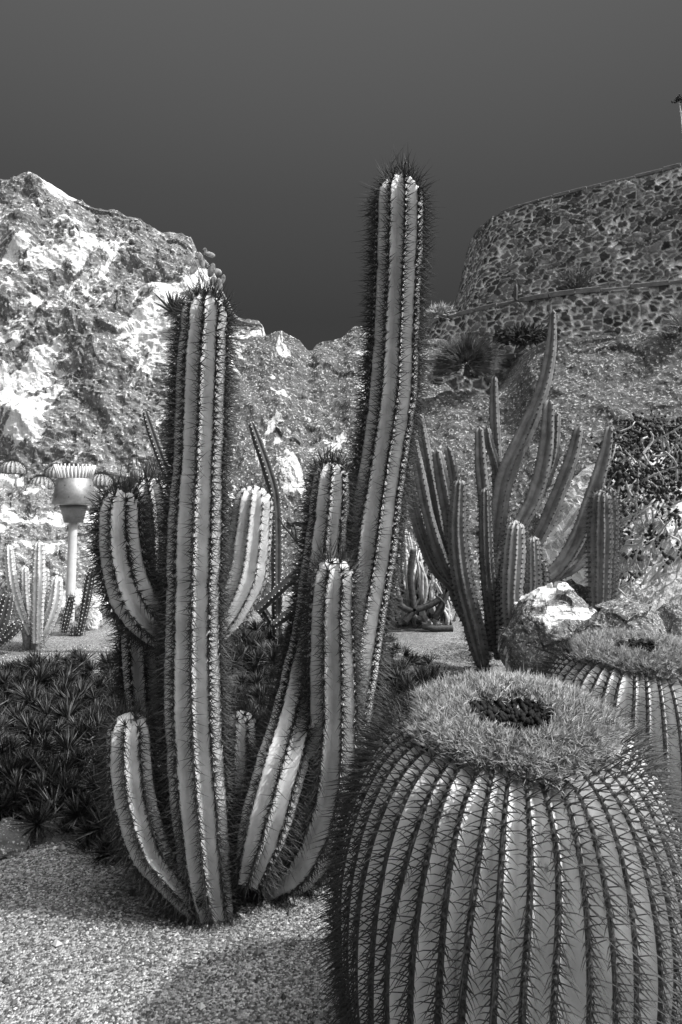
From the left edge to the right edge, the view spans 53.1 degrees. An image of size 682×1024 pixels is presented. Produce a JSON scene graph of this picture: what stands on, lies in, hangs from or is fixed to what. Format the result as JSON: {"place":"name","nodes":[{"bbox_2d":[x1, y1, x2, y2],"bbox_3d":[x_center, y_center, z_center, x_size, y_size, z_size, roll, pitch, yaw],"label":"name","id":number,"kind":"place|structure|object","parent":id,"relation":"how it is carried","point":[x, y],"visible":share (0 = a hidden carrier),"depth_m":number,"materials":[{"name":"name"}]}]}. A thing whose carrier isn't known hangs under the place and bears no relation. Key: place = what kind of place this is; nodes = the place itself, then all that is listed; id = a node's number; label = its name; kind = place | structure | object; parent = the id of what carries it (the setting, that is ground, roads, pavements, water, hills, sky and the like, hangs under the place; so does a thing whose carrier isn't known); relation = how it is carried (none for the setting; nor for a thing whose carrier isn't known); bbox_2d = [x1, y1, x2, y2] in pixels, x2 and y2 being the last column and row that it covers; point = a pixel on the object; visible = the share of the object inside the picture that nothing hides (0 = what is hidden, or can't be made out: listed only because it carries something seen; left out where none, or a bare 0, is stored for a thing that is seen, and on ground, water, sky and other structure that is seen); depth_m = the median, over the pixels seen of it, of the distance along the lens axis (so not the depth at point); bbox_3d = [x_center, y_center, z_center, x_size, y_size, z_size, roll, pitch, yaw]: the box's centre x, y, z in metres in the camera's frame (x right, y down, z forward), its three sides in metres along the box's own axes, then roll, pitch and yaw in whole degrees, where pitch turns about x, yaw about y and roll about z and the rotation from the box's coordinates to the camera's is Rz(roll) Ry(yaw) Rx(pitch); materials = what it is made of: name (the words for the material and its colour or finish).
{"place":"outdoors","nodes":[
{"label":"outdoors","id":0,"kind":"place"},
{"bbox_2d":[0,483,223,620],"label":"rock slope","id":1,"kind":"structure","parent":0,"point":[30,513],"depth_m":11.29,"materials":[{"name":"grey stone"}]},
{"bbox_2d":[0,457,27,474],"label":"barrel cactus","id":2,"kind":"object","parent":1,"relation":"on","point":[12,466],"visible":1,"depth_m":12.38,"materials":[{"name":"grey plant"}]},
{"bbox_2d":[27,473,54,488],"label":"barrel cactus","id":3,"kind":"object","parent":1,"relation":"on","point":[45,480],"visible":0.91,"depth_m":12.09,"materials":[{"name":"plant"}]},
{"bbox_2d":[41,462,70,478],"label":"barrel cactus","id":4,"kind":"object","parent":1,"relation":"on","point":[49,471],"visible":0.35,"depth_m":12.74,"materials":[{"name":"grey plant"}]},
{"bbox_2d":[92,471,116,486],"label":"barrel cactus","id":5,"kind":"object","parent":1,"relation":"on","point":[99,478],"visible":0.77,"depth_m":12.26,"materials":[{"name":"grey plant"}]},
{"bbox_2d":[127,469,137,485],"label":"columnar cactus","id":6,"kind":"object","parent":1,"relation":"on","point":[133,471],"visible":0.31,"depth_m":12.55,"materials":[{"name":"plant"}]},
{"bbox_2d":[143,456,153,477],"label":"columnar cactus","id":7,"kind":"object","parent":1,"relation":"on","point":[146,466],"visible":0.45,"depth_m":12.56,"materials":[{"name":"plant"}]},
{"bbox_2d":[0,172,265,488],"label":"cliff","id":8,"kind":"structure","parent":0,"point":[83,343],"depth_m":16.15,"materials":[{"name":"grey stone"}]},
{"bbox_2d":[153,288,186,314],"bbox_3d":[-3.890,-4.814,15.498,1.210,0.628,0.847,0,0,29],"label":"aloe","id":9,"kind":"object","parent":8,"relation":"on","point":[169,302],"visible":0.59,"depth_m":15.51,"materials":[{"name":"plant"}]},
{"bbox_2d":[184,248,224,292],"bbox_3d":[-3.604,-6.385,18.037,1.082,1.208,0.213,0,0,8],"label":"prickly pear","id":10,"kind":"object","parent":8,"relation":"on","point":[200,260],"visible":0.89,"depth_m":17.98,"materials":[{"name":"plant"}]},
{"bbox_2d":[0,600,505,1023],"bbox_3d":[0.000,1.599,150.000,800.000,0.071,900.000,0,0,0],"label":"gravel ground","id":11,"kind":"structure","parent":0,"point":[417,636],"depth_m":2.51,"materials":[{"name":"grey gravel"}]},
{"bbox_2d":[0,587,25,646],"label":"columnar cactus","id":12,"kind":"object","parent":11,"relation":"on","point":[8,632],"visible":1,"depth_m":7.60,"materials":[{"name":"plant"}]},
{"bbox_2d":[0,817,30,859],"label":"boulder","id":13,"kind":"object","parent":11,"relation":"on","point":[12,843],"visible":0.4,"depth_m":3.19,"materials":[{"name":"grey stone"}]},
{"bbox_2d":[1,537,67,649],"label":"columnar cactus","id":14,"kind":"object","parent":11,"relation":"on","point":[39,608],"visible":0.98,"depth_m":7.96,"materials":[{"name":"plant"}]},
{"bbox_2d":[0,646,125,867],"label":"rosette shrub","id":15,"kind":"object","parent":11,"relation":"on","point":[50,712],"visible":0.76,"depth_m":3.88,"materials":[{"name":"grey plant"}]},
{"bbox_2d":[57,591,76,632],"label":"columnar cactus","id":16,"kind":"object","parent":11,"relation":"on","point":[67,614],"visible":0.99,"depth_m":8.77,"materials":[{"name":"plant"}]},
{"bbox_2d":[67,622,77,635],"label":"columnar cactus","id":17,"kind":"object","parent":11,"relation":"on","point":[72,629],"visible":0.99,"depth_m":8.76,"materials":[{"name":"plant"}]},
{"bbox_2d":[51,464,96,622],"bbox_3d":[-3.788,0.466,9.700,0.606,2.272,0.606,0,0,0],"label":"garden lamp","id":18,"kind":"object","parent":11,"relation":"on","point":[71,490],"visible":0.88,"depth_m":9.57,"materials":[{"name":"metal"}]},
{"bbox_2d":[74,567,96,634],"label":"columnar cactus","id":19,"kind":"object","parent":11,"relation":"on","point":[85,603],"visible":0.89,"depth_m":8.76,"materials":[{"name":"plant"}]},
{"bbox_2d":[78,608,102,630],"bbox_3d":[-3.411,1.508,9.296,0.338,0.412,0.320,0,0,0],"label":"boulder","id":20,"kind":"object","parent":11,"relation":"on","point":[93,620],"visible":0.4,"depth_m":9.20,"materials":[{"name":"grey stone"}]},
{"bbox_2d":[142,406,171,480],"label":"columnar cactus","id":21,"kind":"object","parent":11,"relation":"on","point":[153,435],"visible":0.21,"depth_m":7.37,"materials":[{"name":"plant"}]},
{"bbox_2d":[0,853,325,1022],"bbox_3d":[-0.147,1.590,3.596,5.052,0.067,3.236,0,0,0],"label":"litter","id":22,"kind":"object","parent":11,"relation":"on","point":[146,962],"visible":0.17,"depth_m":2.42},
{"bbox_2d":[76,263,281,933],"bbox_3d":[-0.667,0.342,2.888,0.847,2.695,0.797,0,0,0],"label":"columnar cactus","id":23,"kind":"object","parent":11,"relation":"on","point":[180,595],"visible":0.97,"depth_m":2.66,"materials":[{"name":"plant"}]},
{"bbox_2d":[222,616,291,725],"bbox_3d":[-0.577,1.362,5.600,1.438,0.684,3.613,0,0,0],"label":"rosette shrub","id":24,"kind":"object","parent":11,"relation":"on","point":[252,649],"visible":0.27,"depth_m":5.66,"materials":[{"name":"grey plant"}]},
{"bbox_2d":[248,422,300,640],"bbox_3d":[-0.513,0.175,6.506,0.770,2.127,0.343,0,0,0],"label":"columnar cactus","id":25,"kind":"object","parent":11,"relation":"on","point":[279,588],"visible":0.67,"depth_m":6.56,"materials":[{"name":"plant"}]},
{"bbox_2d":[222,145,442,908],"bbox_3d":[-0.014,0.031,2.941,1.101,3.436,0.647,0,0,-21],"label":"columnar cactus","id":26,"kind":"object","parent":11,"relation":"on","point":[328,677],"visible":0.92,"depth_m":2.94,"materials":[{"name":"plant"}]},
{"bbox_2d":[371,633,451,740],"bbox_3d":[0.364,1.417,5.285,1.262,0.551,3.860,0,0,0],"label":"rosette shrub","id":27,"kind":"object","parent":11,"relation":"on","point":[407,671],"visible":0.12,"depth_m":5.46,"materials":[{"name":"grey plant"}]},
{"bbox_2d":[385,524,456,631],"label":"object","id":28,"kind":"object","parent":11,"relation":"on","point":[428,604],"visible":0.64,"depth_m":9.23,"materials":[{"name":"plant"}]},
{"bbox_2d":[306,663,681,1023],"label":"barrel cactus","id":29,"kind":"object","parent":11,"relation":"on","point":[507,847],"visible":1,"depth_m":1.57,"materials":[{"name":"plant"}]},
{"bbox_2d":[406,306,613,672],"bbox_3d":[1.670,-0.261,6.864,2.066,3.654,0.861,0,0,0],"label":"candelabra cactus","id":30,"kind":"object","parent":11,"relation":"on","point":[442,541],"visible":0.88,"depth_m":6.81,"materials":[{"name":"plant"}]},
{"bbox_2d":[490,512,552,646],"bbox_3d":[1.732,0.626,6.373,0.695,1.311,0.416,0,0,-15],"label":"columnar cactus","id":31,"kind":"object","parent":11,"relation":"on","point":[519,551],"visible":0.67,"depth_m":6.26,"materials":[{"name":"grey plant"}]},
{"bbox_2d":[498,581,596,675],"bbox_3d":[1.812,1.113,5.926,0.874,1.052,0.887,0,0,0],"label":"boulder","id":32,"kind":"object","parent":11,"relation":"on","point":[542,617],"visible":0.5,"depth_m":5.67,"materials":[{"name":"grey stone"}]},
{"bbox_2d":[581,480,626,611],"bbox_3d":[2.426,0.403,6.286,0.362,1.496,0.616,0,0,41],"label":"columnar cactus","id":33,"kind":"object","parent":11,"relation":"on","point":[603,532],"visible":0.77,"depth_m":6.14,"materials":[{"name":"grey plant"}]},
{"bbox_2d":[531,623,681,803],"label":"barrel cactus","id":34,"kind":"object","parent":11,"relation":"on","point":[641,669],"visible":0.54,"depth_m":2.90,"materials":[{"name":"plant"}]},
{"bbox_2d":[541,449,681,609],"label":"rock slope","id":35,"kind":"structure","parent":11,"relation":"on","point":[670,584],"depth_m":8.20,"materials":[{"name":"grey stone"}]},
{"bbox_2d":[587,408,681,604],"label":"succulent shrub","id":36,"kind":"object","parent":35,"relation":"on","point":[625,451],"visible":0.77,"depth_m":7.34,"materials":[{"name":"plant"}]},
{"bbox_2d":[573,597,666,638],"bbox_3d":[2.181,1.071,5.305,0.711,0.822,0.765,0,0,0],"label":"boulder","id":37,"kind":"object","parent":11,"relation":"on","point":[626,613],"visible":0.3,"depth_m":5.13,"materials":[{"name":"grey stone"}]},
{"bbox_2d":[650,602,681,637],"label":"boulder","id":38,"kind":"object","parent":11,"relation":"on","point":[670,614],"visible":0.22,"depth_m":5.30,"materials":[{"name":"grey stone"}]},
{"bbox_2d":[279,517,300,542],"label":"dry plant","id":39,"kind":"object","parent":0,"point":[291,533],"visible":0.78,"depth_m":5.79,"materials":[{"name":"plant"}]},
{"bbox_2d":[222,326,456,600],"bbox_3d":[-0.180,-1.586,17.866,7.875,6.655,11.033,0,0,0],"label":"rock face","id":40,"kind":"object","parent":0,"point":[296,399],"visible":0.3,"depth_m":15.75},
{"bbox_2d":[0,0,681,350],"label":"sky","id":41,"kind":"structure","parent":0,"point":[250,131],"materials":[{"name":"grey"}]},
{"bbox_2d":[399,330,681,608],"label":"rock bank","id":42,"kind":"object","parent":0,"point":[599,383],"visible":0.28,"depth_m":13.97,"materials":[{"name":"grey stone"}]},
{"bbox_2d":[426,326,508,379],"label":"fan shrub","id":43,"kind":"object","parent":42,"relation":"on","point":[454,355],"visible":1,"depth_m":14.88,"materials":[{"name":"plant"}]},
{"bbox_2d":[422,353,524,394],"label":"stone wall","id":44,"kind":"structure","parent":42,"relation":"on","point":[459,381],"depth_m":16.92,"materials":[{"name":"grey stone"}]},
{"label":"terrace ground","id":45,"kind":"structure","parent":0,"visible":0},
{"bbox_2d":[420,279,681,354],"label":"stone wall","id":46,"kind":"structure","parent":45,"relation":"on","point":[614,311],"depth_m":18.57,"materials":[{"name":"grey stone"}]},
{"bbox_2d":[422,299,457,324],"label":"wall plant","id":47,"kind":"object","parent":46,"relation":"on","point":[441,310],"depth_m":21.06,"materials":[{"name":"plant"}]},
{"bbox_2d":[513,284,517,299],"bbox_3d":[4.969,-6.259,19.400,0.101,0.460,0.100,0,0,45],"label":"drainpipe","id":48,"kind":"object","parent":46,"relation":"on","point":[515,293],"visible":1,"depth_m":19.38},
{"bbox_2d":[493,319,558,349],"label":"wall plant","id":49,"kind":"object","parent":46,"relation":"on","point":[516,335],"depth_m":16.30,"materials":[{"name":"plant"}]},
{"bbox_2d":[549,265,595,294],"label":"wall plant","id":50,"kind":"object","parent":46,"relation":"on","point":[571,282],"depth_m":18.93,"materials":[{"name":"grey plant"}]},
{"bbox_2d":[659,304,681,334],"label":"wall plant","id":51,"kind":"object","parent":46,"relation":"on","point":[674,321],"depth_m":13.95,"materials":[{"name":"plant"}]},
{"bbox_2d":[454,163,681,312],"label":"stone wall","id":52,"kind":"structure","parent":45,"relation":"on","point":[621,232],"depth_m":21.10,"materials":[{"name":"grey stone"}]},
{"bbox_2d":[671,94,681,130],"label":"street lamp","id":53,"kind":"object","parent":52,"relation":"on","point":[678,98],"visible":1,"depth_m":19.19,"materials":[{"name":"grey metal"}]}
]}

